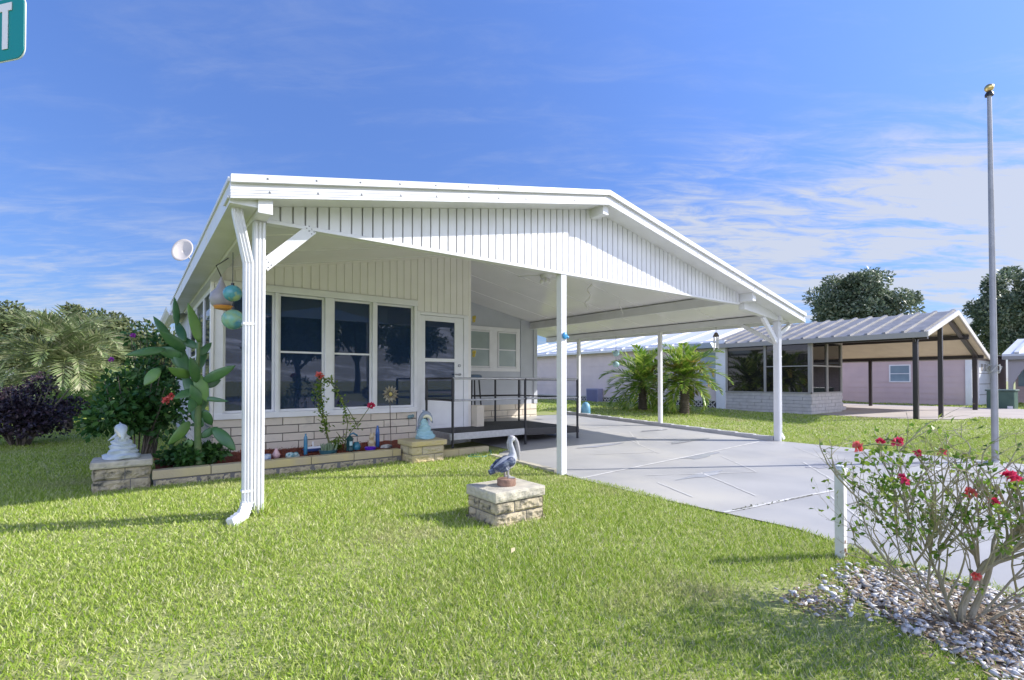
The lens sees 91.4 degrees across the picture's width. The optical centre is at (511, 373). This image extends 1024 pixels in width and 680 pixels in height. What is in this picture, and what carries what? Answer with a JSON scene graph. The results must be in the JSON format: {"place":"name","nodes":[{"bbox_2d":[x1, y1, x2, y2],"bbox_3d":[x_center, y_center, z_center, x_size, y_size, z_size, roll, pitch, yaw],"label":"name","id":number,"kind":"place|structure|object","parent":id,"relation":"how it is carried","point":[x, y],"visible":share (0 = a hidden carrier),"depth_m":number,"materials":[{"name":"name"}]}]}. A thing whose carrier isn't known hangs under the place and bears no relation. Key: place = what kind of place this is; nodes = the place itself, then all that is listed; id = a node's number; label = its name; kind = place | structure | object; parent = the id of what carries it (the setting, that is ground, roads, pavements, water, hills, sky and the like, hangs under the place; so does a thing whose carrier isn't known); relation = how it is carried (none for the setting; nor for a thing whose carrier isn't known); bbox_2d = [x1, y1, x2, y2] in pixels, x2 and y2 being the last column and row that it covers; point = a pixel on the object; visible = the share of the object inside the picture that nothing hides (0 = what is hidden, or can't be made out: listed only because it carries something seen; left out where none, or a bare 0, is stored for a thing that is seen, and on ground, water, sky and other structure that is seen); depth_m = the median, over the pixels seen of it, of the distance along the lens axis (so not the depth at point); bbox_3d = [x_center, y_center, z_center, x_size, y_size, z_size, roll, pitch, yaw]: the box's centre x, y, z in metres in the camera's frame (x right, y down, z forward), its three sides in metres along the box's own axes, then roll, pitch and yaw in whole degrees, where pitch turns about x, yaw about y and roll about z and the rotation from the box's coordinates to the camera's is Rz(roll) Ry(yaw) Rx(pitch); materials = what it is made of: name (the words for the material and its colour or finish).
{"place":"outdoors","nodes":[
{"label":"outdoors","id":0,"kind":"place"},
{"bbox_2d":[0,381,1023,679],"bbox_3d":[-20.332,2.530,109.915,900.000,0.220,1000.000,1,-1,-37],"label":"ground","id":1,"kind":"structure","parent":0,"point":[200,649],"depth_m":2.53,"materials":[{"name":"plant"}]},
{"bbox_2d":[0,368,22,389],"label":"background shrub","id":2,"kind":"object","parent":1,"relation":"on","point":[6,381],"visible":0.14,"depth_m":18.97,"materials":[{"name":"green plant"}]},
{"bbox_2d":[0,0,25,62],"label":"street sign","id":3,"kind":"object","parent":1,"relation":"on","point":[12,30],"visible":1,"depth_m":1.73,"materials":[{"name":"teal metal"}]},
{"bbox_2d":[0,300,57,375],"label":"olive tree","id":4,"kind":"object","parent":1,"relation":"on","point":[7,312],"visible":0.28,"depth_m":30.16,"materials":[{"name":"green plant"}]},
{"bbox_2d":[1,365,81,401],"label":"background shrub","id":5,"kind":"object","parent":1,"relation":"on","point":[30,376],"visible":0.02,"depth_m":23.46,"materials":[{"name":"green plant"}]},
{"bbox_2d":[0,371,89,445],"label":"round bush","id":6,"kind":"object","parent":1,"relation":"on","point":[26,415],"visible":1,"depth_m":8.83,"materials":[{"name":"purple plant"}]},
{"bbox_2d":[42,384,95,429],"bbox_3d":[-10.515,0.826,11.845,1.535,1.123,1.452,1,-1,-37],"label":"cycad","id":7,"kind":"object","parent":1,"relation":"on","point":[79,393],"visible":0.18,"depth_m":11.82,"materials":[{"name":"green plant"}]},
{"bbox_2d":[0,304,138,414],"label":"pindo palm","id":8,"kind":"object","parent":1,"relation":"on","point":[69,343],"visible":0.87,"depth_m":15.05,"materials":[{"name":"green plant"}]},
{"bbox_2d":[42,301,119,370],"bbox_3d":[-29.359,-1.540,34.063,5.776,6.567,4.880,0,-1,10],"label":"olive tree","id":9,"kind":"object","parent":1,"relation":"on","point":[66,307],"visible":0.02,"depth_m":33.60,"materials":[{"name":"green plant"}]},
{"bbox_2d":[58,389,109,425],"bbox_3d":[-9.962,0.869,11.959,1.715,1.040,1.566,1,-1,-37],"label":"cycad","id":10,"kind":"object","parent":1,"relation":"on","point":[86,399],"visible":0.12,"depth_m":11.73,"materials":[{"name":"green plant"}]},
{"bbox_2d":[51,363,125,396],"bbox_3d":[-19.803,0.490,23.846,3.825,2.303,3.291,0,-1,-19],"label":"background shrub","id":11,"kind":"object","parent":1,"relation":"on","point":[91,375],"visible":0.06,"depth_m":23.23,"materials":[{"name":"green plant"}]},
{"bbox_2d":[80,311,142,363],"bbox_3d":[-25.737,-1.141,32.145,4.062,5.714,4.186,0,-1,20],"label":"olive tree","id":12,"kind":"object","parent":1,"relation":"on","point":[124,326],"visible":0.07,"depth_m":31.27,"materials":[{"name":"green plant"}]},
{"bbox_2d":[89,454,152,493],"bbox_3d":[-4.265,1.105,5.471,0.540,0.355,0.474,1,-1,-37],"label":"stone pedestal","id":13,"kind":"object","parent":1,"relation":"on","point":[111,475],"visible":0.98,"depth_m":5.31,"materials":[{"name":"grey stone"}]},
{"bbox_2d":[101,422,140,459],"bbox_3d":[-4.260,0.731,5.469,0.416,0.393,0.344,-1,-1,38],"label":"statue","id":14,"kind":"object","parent":13,"relation":"on","point":[122,447],"visible":1,"depth_m":5.38,"materials":[{"name":"white concrete"}]},
{"bbox_2d":[86,365,174,401],"bbox_3d":[-15.951,0.604,20.848,3.237,1.977,3.052,1,-1,-37],"label":"background shrub","id":15,"kind":"object","parent":1,"relation":"on","point":[106,379],"visible":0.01,"depth_m":20.45,"materials":[{"name":"green plant"}]},
{"bbox_2d":[90,318,174,372],"bbox_3d":[-22.657,-0.862,30.153,4.848,5.099,4.028,1,-1,-37],"label":"olive tree","id":16,"kind":"object","parent":1,"relation":"on","point":[119,360],"visible":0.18,"depth_m":29.50,"materials":[{"name":"green plant"}]},
{"bbox_2d":[72,333,193,453],"bbox_3d":[-4.712,0.405,6.332,1.371,1.786,1.210,0,-1,-17],"label":"hibiscus bush","id":17,"kind":"object","parent":1,"relation":"on","point":[148,408],"visible":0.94,"depth_m":6.20,"materials":[{"name":"green plant"}]},
{"bbox_2d":[115,320,188,457],"bbox_3d":[-5.348,0.255,7.433,1.059,2.112,0.900,-1,-1,34],"label":"tall shrub","id":18,"kind":"object","parent":1,"relation":"on","point":[138,364],"visible":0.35,"depth_m":7.38,"materials":[{"name":"green plant"}]},
{"bbox_2d":[146,326,175,335],"bbox_3d":[-24.440,-0.868,36.083,5.745,5.269,5.287,1,-1,-37],"label":"olive tree","id":19,"kind":"object","parent":1,"relation":"on","point":[174,332],"depth_m":36.57,"materials":[{"name":"green plant"}]},
{"bbox_2d":[230,499,284,519],"bbox_3d":[-2.090,1.103,4.114,0.418,0.153,0.410,1,-1,-37],"label":"grass tuft","id":20,"kind":"object","parent":1,"relation":"on","point":[261,512],"visible":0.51,"depth_m":4.10,"materials":[{"name":"green plant"}]},
{"bbox_2d":[152,440,401,486],"bbox_3d":[-2.829,1.175,6.954,3.560,0.294,1.048,1,-1,-37],"label":"planter","id":21,"kind":"object","parent":1,"relation":"on","point":[230,467],"visible":0.47,"depth_m":6.38,"materials":[{"name":"yellow stone"}]},
{"bbox_2d":[126,297,235,464],"bbox_3d":[-3.858,0.091,5.855,1.079,1.974,0.471,1,-1,-37],"label":"pad cactus","id":22,"kind":"object","parent":21,"relation":"on","point":[195,391],"visible":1,"depth_m":5.90,"materials":[{"name":"green plant"}]},
{"bbox_2d":[152,438,233,467],"bbox_3d":[-3.889,1.036,6.075,0.780,0.515,0.745,0,-1,30],"label":"ground cover","id":23,"kind":"object","parent":21,"relation":"in","point":[179,455],"visible":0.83,"depth_m":5.91,"materials":[{"name":"green plant"}]},
{"bbox_2d":[264,454,270,459],"bbox_3d":[-3.109,1.071,6.347,0.096,0.085,0.096,1,-1,-37],"label":"cup","id":24,"kind":"object","parent":21,"relation":"on","point":[267,456],"visible":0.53,"depth_m":6.31,"materials":[{"name":"ceramic"}]},
{"bbox_2d":[272,448,279,458],"bbox_3d":[-3.056,1.036,6.476,0.100,0.150,0.100,1,-1,-37],"label":"sea shell","id":25,"kind":"object","parent":21,"relation":"on","point":[275,454],"visible":0.88,"depth_m":6.45},
{"bbox_2d":[285,452,299,457],"bbox_3d":[-2.880,1.074,6.558,0.180,0.080,0.180,1,-1,-37],"label":"shell dish","id":26,"kind":"object","parent":21,"relation":"on","point":[292,454],"visible":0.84,"depth_m":6.51,"materials":[{"name":"ceramic"}]},
{"bbox_2d":[304,433,307,454],"bbox_3d":[-2.805,0.963,6.791,0.051,0.293,0.051,1,-1,-37],"label":"bottle stake","id":27,"kind":"object","parent":21,"relation":"in","point":[305,444],"visible":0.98,"depth_m":6.77,"materials":[{"name":"blue glass"}]},
{"bbox_2d":[302,441,320,451],"bbox_3d":[-2.789,1.029,7.003,0.288,0.150,0.108,1,-1,-37],"label":"toy boat","id":28,"kind":"object","parent":21,"relation":"on","point":[312,448],"visible":0.76,"depth_m":6.99,"materials":[{"name":"blue plastic"}]},
{"bbox_2d":[319,443,337,453],"bbox_3d":[-2.533,1.036,6.878,0.250,0.160,0.267,1,-1,-37],"label":"planter bowl","id":29,"kind":"object","parent":21,"relation":"on","point":[327,448],"visible":0.98,"depth_m":6.82,"materials":[{"name":"teal ceramic"}]},
{"bbox_2d":[330,436,344,449],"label":"ground cover","id":30,"kind":"object","parent":21,"relation":"in","point":[335,441],"visible":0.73,"depth_m":7.22,"materials":[{"name":"green plant"}]},
{"bbox_2d":[311,371,375,449],"bbox_3d":[-2.425,0.546,7.170,0.940,1.143,0.269,1,-1,-37],"label":"planter rose","id":31,"kind":"object","parent":21,"relation":"on","point":[319,375],"visible":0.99,"depth_m":7.04,"materials":[{"name":"green plant"}]},
{"bbox_2d":[345,432,357,451],"bbox_3d":[-2.288,0.975,7.131,0.179,0.266,0.107,1,-1,-37],"label":"garden lantern","id":32,"kind":"object","parent":21,"relation":"on","point":[349,442],"visible":1,"depth_m":7.08,"materials":[{"name":"green paint"}]},
{"bbox_2d":[353,442,360,450],"bbox_3d":[-2.246,1.053,7.212,0.124,0.125,0.124,1,-1,-37],"label":"ball pot","id":33,"kind":"object","parent":21,"relation":"on","point":[356,446],"visible":0.94,"depth_m":7.17,"materials":[{"name":"teal ceramic"}]},
{"bbox_2d":[364,446,375,450],"bbox_3d":[-2.046,1.092,7.212,0.170,0.060,0.170,1,-1,-37],"label":"shell dish","id":34,"kind":"object","parent":21,"relation":"on","point":[367,448],"visible":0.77,"depth_m":7.17,"materials":[{"name":"purple ceramic"}]},
{"bbox_2d":[368,432,375,445],"bbox_3d":[-2.072,0.993,7.381,0.118,0.245,0.118,0,-1,-3],"label":"animal figurine","id":35,"kind":"object","parent":21,"relation":"on","point":[371,442],"visible":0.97,"depth_m":7.35,"materials":[{"name":"ceramic"}]},
{"bbox_2d":[375,425,379,446],"bbox_3d":[-2.029,0.949,7.540,0.061,0.328,0.061,1,-1,-37],"label":"bottle stake","id":36,"kind":"object","parent":21,"relation":"on","point":[377,437],"visible":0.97,"depth_m":7.52,"materials":[{"name":"blue glass"}]},
{"bbox_2d":[380,444,391,448],"bbox_3d":[-1.871,1.088,7.445,0.196,0.066,0.098,1,-1,-37],"label":"skull stone","id":37,"kind":"object","parent":21,"relation":"on","point":[384,446],"visible":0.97,"depth_m":7.41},
{"bbox_2d":[383,385,397,439],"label":"metal flower","id":38,"kind":"object","parent":21,"relation":"on","point":[390,393],"visible":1,"depth_m":7.82,"materials":[{"name":"yellow metal"}]},
{"bbox_2d":[398,437,446,463],"bbox_3d":[-1.313,1.135,7.319,0.582,0.345,0.491,1,-1,-37],"label":"stone pedestal","id":39,"kind":"object","parent":1,"relation":"on","point":[420,450],"visible":0.96,"depth_m":7.15,"materials":[{"name":"beige stone"}]},
{"bbox_2d":[415,410,434,439],"bbox_3d":[-1.275,0.747,7.367,0.293,0.431,0.243,0,-1,-17],"label":"dolphin statue","id":40,"kind":"object","parent":39,"relation":"on","point":[424,431],"visible":1,"depth_m":7.32,"materials":[{"name":"teal concrete"}]},
{"bbox_2d":[444,446,488,457],"bbox_3d":[-0.738,1.239,7.796,0.835,0.150,0.120,1,-1,-37],"label":"block edging","id":41,"kind":"object","parent":1,"relation":"on","point":[448,453],"visible":0.53,"depth_m":7.74,"materials":[{"name":"yellow stone"}]},
{"bbox_2d":[160,173,806,526],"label":"carport house","id":42,"kind":"structure","parent":1,"relation":"on","point":[363,292],"depth_m":7.41,"materials":[{"name":"white metal"}]},
{"bbox_2d":[171,239,192,260],"bbox_3d":[-5.389,-1.848,8.222,0.356,0.749,0.251,1,-1,-37],"label":"satellite dish","id":43,"kind":"object","parent":42,"relation":"on","point":[182,250],"visible":0.94,"depth_m":8.21,"materials":[{"name":"paint"}]},
{"bbox_2d":[189,307,195,380],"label":"window","id":44,"kind":"structure","parent":42,"relation":"in","point":[191,351],"depth_m":9.22,"materials":[{"name":"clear glass"}]},
{"bbox_2d":[196,299,202,375],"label":"window","id":45,"kind":"structure","parent":42,"relation":"in","point":[199,308],"depth_m":8.00,"materials":[{"name":"clear glass"}]},
{"bbox_2d":[203,291,209,411],"bbox_3d":[-4.444,-0.293,7.312,0.050,1.740,0.820,1,-1,-37],"label":"window","id":46,"kind":"structure","parent":42,"relation":"in","point":[206,319],"depth_m":7.35,"materials":[{"name":"clear glass"}]},
{"bbox_2d":[209,258,232,309],"bbox_3d":[-3.114,-0.964,5.364,0.235,0.579,0.233,1,-1,-37],"label":"bird feeder","id":47,"kind":"object","parent":42,"relation":"hanging from","point":[218,300],"visible":0.88,"depth_m":5.29,"materials":[{"name":"white ceramic"}]},
{"bbox_2d":[223,259,241,301],"bbox_3d":[-2.886,-1.006,5.165,0.180,0.530,0.180,1,-1,-37],"label":"glass globe","id":48,"kind":"object","parent":42,"relation":"hanging from","point":[232,292],"visible":0.95,"depth_m":5.11,"materials":[{"name":"teal glass"}]},
{"bbox_2d":[221,301,241,328],"bbox_3d":[-2.856,-0.596,5.120,0.216,0.293,0.216,1,-1,-37],"label":"glass globe","id":49,"kind":"object","parent":48,"relation":"hanging from","point":[231,318],"visible":0.9,"depth_m":5.05,"materials":[{"name":"teal glass"}]},
{"bbox_2d":[223,292,274,412],"bbox_3d":[-3.701,-0.307,7.034,0.646,1.708,0.040,1,-1,-37],"label":"window","id":50,"kind":"structure","parent":42,"relation":"in","point":[232,338],"depth_m":6.96,"materials":[{"name":"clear glass"}]},
{"bbox_2d":[279,294,323,410],"bbox_3d":[-3.143,-0.301,7.455,0.646,1.708,0.040,1,-1,-37],"label":"window","id":51,"kind":"structure","parent":42,"relation":"in","point":[301,318],"depth_m":7.44,"materials":[{"name":"clear glass"}]},
{"bbox_2d":[333,299,371,408],"bbox_3d":[-2.534,-0.295,7.914,0.621,1.708,0.040,1,-1,-37],"label":"window","id":52,"kind":"structure","parent":42,"relation":"in","point":[352,338],"depth_m":7.92,"materials":[{"name":"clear glass"}]},
{"bbox_2d":[376,303,412,407],"bbox_3d":[-1.967,-0.289,8.342,0.661,1.708,0.040,1,-1,-37],"label":"window","id":53,"kind":"structure","parent":42,"relation":"in","point":[394,322],"depth_m":8.35,"materials":[{"name":"clear glass"}]},
{"bbox_2d":[420,315,462,428],"bbox_3d":[-1.225,-0.020,8.823,0.863,1.965,0.100,1,-1,-37],"label":"door","id":54,"kind":"structure","parent":42,"relation":"in","point":[441,338],"depth_m":8.84,"materials":[{"name":"white glass"}]},
{"bbox_2d":[471,330,489,366],"bbox_3d":[-0.832,-0.611,12.367,0.700,0.910,0.040,1,-1,-37],"label":"window","id":55,"kind":"structure","parent":42,"relation":"in","point":[480,340],"depth_m":12.40,"materials":[{"name":"clear glass"}]},
{"bbox_2d":[498,332,516,367],"bbox_3d":[-0.122,-0.604,12.903,0.600,0.910,0.040,1,-1,-37],"label":"window","id":56,"kind":"structure","parent":42,"relation":"in","point":[507,341],"depth_m":12.90,"materials":[{"name":"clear glass"}]},
{"bbox_2d":[518,271,556,283],"bbox_3d":[0.590,-1.776,8.738,0.820,0.415,0.820,0,-1,-15],"label":"ceiling fan","id":57,"kind":"object","parent":42,"relation":"hanging from","point":[546,277],"visible":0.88,"depth_m":8.74,"materials":[{"name":"white paint"}]},
{"bbox_2d":[562,332,568,338],"bbox_3d":[0.666,-0.468,6.216,0.105,0.090,0.040,1,-1,-37],"label":"post ornament","id":58,"kind":"object","parent":42,"relation":"attached to","point":[565,335],"visible":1,"depth_m":6.19,"materials":[{"name":"blue paint"}]},
{"bbox_2d":[585,281,591,309],"bbox_3d":[1.413,-1.473,9.231,0.182,0.618,0.096,1,-1,-37],"label":"shell spiral","id":59,"kind":"object","parent":42,"relation":"hanging from","point":[586,306],"visible":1,"depth_m":9.22,"materials":[{"name":"white"}]},
{"bbox_2d":[713,332,719,350],"bbox_3d":[4.340,-0.734,10.628,0.140,0.510,0.140,1,-1,-37],"label":"wind chime","id":60,"kind":"object","parent":42,"relation":"hanging from","point":[716,335],"visible":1,"depth_m":10.61,"materials":[{"name":"grey metal"}]},
{"bbox_2d":[463,478,545,528],"bbox_3d":[-0.061,1.110,4.292,0.551,0.309,0.472,1,-1,-37],"label":"stone pedestal","id":61,"kind":"object","parent":1,"relation":"on","point":[490,503],"visible":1,"depth_m":4.13,"materials":[{"name":"grey stone"}]},
{"bbox_2d":[488,435,519,486],"bbox_3d":[-0.064,0.742,4.268,0.304,0.426,0.169,1,-1,-37],"label":"pelican statue","id":62,"kind":"object","parent":61,"relation":"on","point":[504,464],"visible":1,"depth_m":4.24,"materials":[{"name":"blue ceramic"}]},
{"bbox_2d":[489,454,556,472],"bbox_3d":[0.130,1.276,6.997,0.105,0.095,1.610,0,-1,-33],"label":"driveway edging","id":63,"kind":"object","parent":1,"relation":"on","point":[535,466],"visible":0.36,"depth_m":6.71,"materials":[{"name":"concrete"}]},
{"bbox_2d":[581,402,589,412],"bbox_3d":[2.068,0.987,14.014,0.260,0.380,0.253,1,-1,-37],"label":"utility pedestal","id":64,"kind":"object","parent":1,"relation":"on","point":[585,407],"visible":0.73,"depth_m":13.92,"materials":[{"name":"blue plastic"}]},
{"bbox_2d":[586,388,602,401],"bbox_3d":[3.649,1.024,22.162,0.340,0.700,0.700,1,-1,-37],"label":"utility cabinet","id":65,"kind":"object","parent":1,"relation":"on","point":[594,394],"visible":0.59,"depth_m":21.97,"materials":[{"name":"blue metal"}]},
{"bbox_2d":[599,344,679,412],"bbox_3d":[4.290,0.406,16.149,2.759,2.717,2.896,1,-1,-37],"label":"feather palm","id":66,"kind":"object","parent":1,"relation":"on","point":[638,372],"visible":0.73,"depth_m":15.95,"materials":[{"name":"green plant"}]},
{"bbox_2d":[567,411,773,440],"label":"kerb","id":67,"kind":"structure","parent":1,"relation":"on","point":[737,433],"depth_m":11.20,"materials":[{"name":"concrete"}]},
{"bbox_2d":[642,341,733,413],"bbox_3d":[5.199,0.234,15.195,2.710,2.443,2.564,1,-1,-37],"label":"feather palm","id":68,"kind":"object","parent":1,"relation":"on","point":[684,369],"visible":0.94,"depth_m":14.92,"materials":[{"name":"green plant"}]},
{"bbox_2d":[537,309,989,418],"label":"sunroom house","id":69,"kind":"structure","parent":1,"relation":"on","point":[815,355],"depth_m":16.79,"materials":[{"name":"white"}]},
{"bbox_2d":[698,351,715,384],"bbox_3d":[7.066,-0.180,18.040,0.050,1.200,0.720,1,-1,-37],"label":"window","id":70,"kind":"structure","parent":69,"relation":"in","point":[706,359],"depth_m":17.96,"materials":[{"name":"glass"}]},
{"bbox_2d":[833,465,847,559],"bbox_3d":[2.177,0.942,3.310,0.066,0.665,0.066,1,-1,-37],"label":"bollard","id":71,"kind":"object","parent":1,"relation":"on","point":[841,529],"visible":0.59,"depth_m":3.29,"materials":[{"name":"white paint"}]},
{"bbox_2d":[802,266,926,321],"bbox_3d":[27.915,-3.277,39.777,7.262,10.213,8.633,1,-1,-37],"label":"oak tree","id":72,"kind":"object","parent":1,"relation":"on","point":[847,297],"visible":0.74,"depth_m":38.26,"materials":[{"name":"green plant"}]},
{"bbox_2d":[842,354,1005,405],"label":"pink house","id":73,"kind":"structure","parent":1,"relation":"on","point":[892,382],"depth_m":21.85,"materials":[{"name":"pink paint"}]},
{"bbox_2d":[889,364,910,381],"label":"window","id":74,"kind":"structure","parent":73,"relation":"in","point":[897,373],"depth_m":22.07,"materials":[{"name":"blue glass"}]},
{"bbox_2d":[977,360,989,404],"bbox_3d":[20.350,0.396,21.505,2.400,1.860,0.080,1,-1,-37],"label":"garage door","id":75,"kind":"structure","parent":73,"relation":"in","point":[983,376],"depth_m":21.15,"materials":[{"name":"grey metal"}]},
{"bbox_2d":[845,568,1023,679],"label":"soil","id":76,"kind":"structure","parent":1,"relation":"on","point":[963,628],"depth_m":2.41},
{"bbox_2d":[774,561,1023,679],"bbox_3d":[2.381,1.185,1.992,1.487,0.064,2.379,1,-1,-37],"label":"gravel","id":77,"kind":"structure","parent":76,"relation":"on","point":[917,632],"depth_m":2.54,"materials":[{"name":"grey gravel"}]},
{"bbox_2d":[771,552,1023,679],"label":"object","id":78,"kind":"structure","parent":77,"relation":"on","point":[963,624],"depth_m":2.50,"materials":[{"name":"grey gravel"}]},
{"bbox_2d":[809,404,1023,623],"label":"rose bush","id":79,"kind":"object","parent":76,"relation":"on","point":[1002,552],"visible":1,"depth_m":2.41,"materials":[{"name":"green plant"}]},
{"bbox_2d":[962,265,1023,355],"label":"oak tree","id":80,"kind":"object","parent":1,"relation":"on","point":[1010,318],"visible":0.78,"depth_m":35.36,"materials":[{"name":"green plant"}]},
{"bbox_2d":[984,84,1002,462],"bbox_3d":[6.877,-1.380,7.151,0.249,5.510,0.200,1,-1,-37],"label":"flagpole","id":81,"kind":"object","parent":1,"relation":"on","point":[992,370],"visible":0.96,"depth_m":7.12,"materials":[{"name":"grey metal"}]},
{"bbox_2d":[985,389,1019,408],"bbox_3d":[17.662,0.959,18.004,0.780,0.760,0.800,1,-1,-37],"label":"transformer box","id":82,"kind":"object","parent":1,"relation":"on","point":[1007,398],"visible":0.7,"depth_m":17.73,"materials":[{"name":"green metal"}]},
{"bbox_2d":[1002,339,1023,403],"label":"awning house","id":83,"kind":"structure","parent":1,"relation":"on","point":[1013,354],"depth_m":21.17,"materials":[{"name":"white metal"}]},
{"bbox_2d":[1018,370,1023,385],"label":"window","id":84,"kind":"structure","parent":83,"relation":"in","point":[1021,377],"depth_m":22.27,"materials":[{"name":"blue glass"}]},
{"bbox_2d":[0,0,1023,380],"label":"sky","id":85,"kind":"structure","parent":0,"point":[796,143],"materials":[{"name":"blue"}]},
{"bbox_2d":[471,414,1023,593],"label":"driveway","id":86,"kind":"structure","parent":0,"point":[721,472],"depth_m":6.29,"materials":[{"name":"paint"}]},
{"bbox_2d":[425,377,578,448],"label":"access ramp","id":87,"kind":"structure","parent":86,"relation":"on","point":[494,428],"depth_m":8.66,"materials":[{"name":"black metal"}]},
{"bbox_2d":[471,374,481,404],"bbox_3d":[-0.745,0.497,9.580,0.340,0.950,0.340,1,-1,-37],"label":"bar stool","id":88,"kind":"object","parent":87,"relation":"on","point":[475,375],"visible":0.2,"depth_m":9.54,"materials":[{"name":"black plastic"}]},
{"bbox_2d":[821,403,1023,418],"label":"neighbour driveway","id":89,"kind":"structure","parent":0,"point":[888,411],"depth_m":15.97,"materials":[{"name":"concrete"}]}
]}

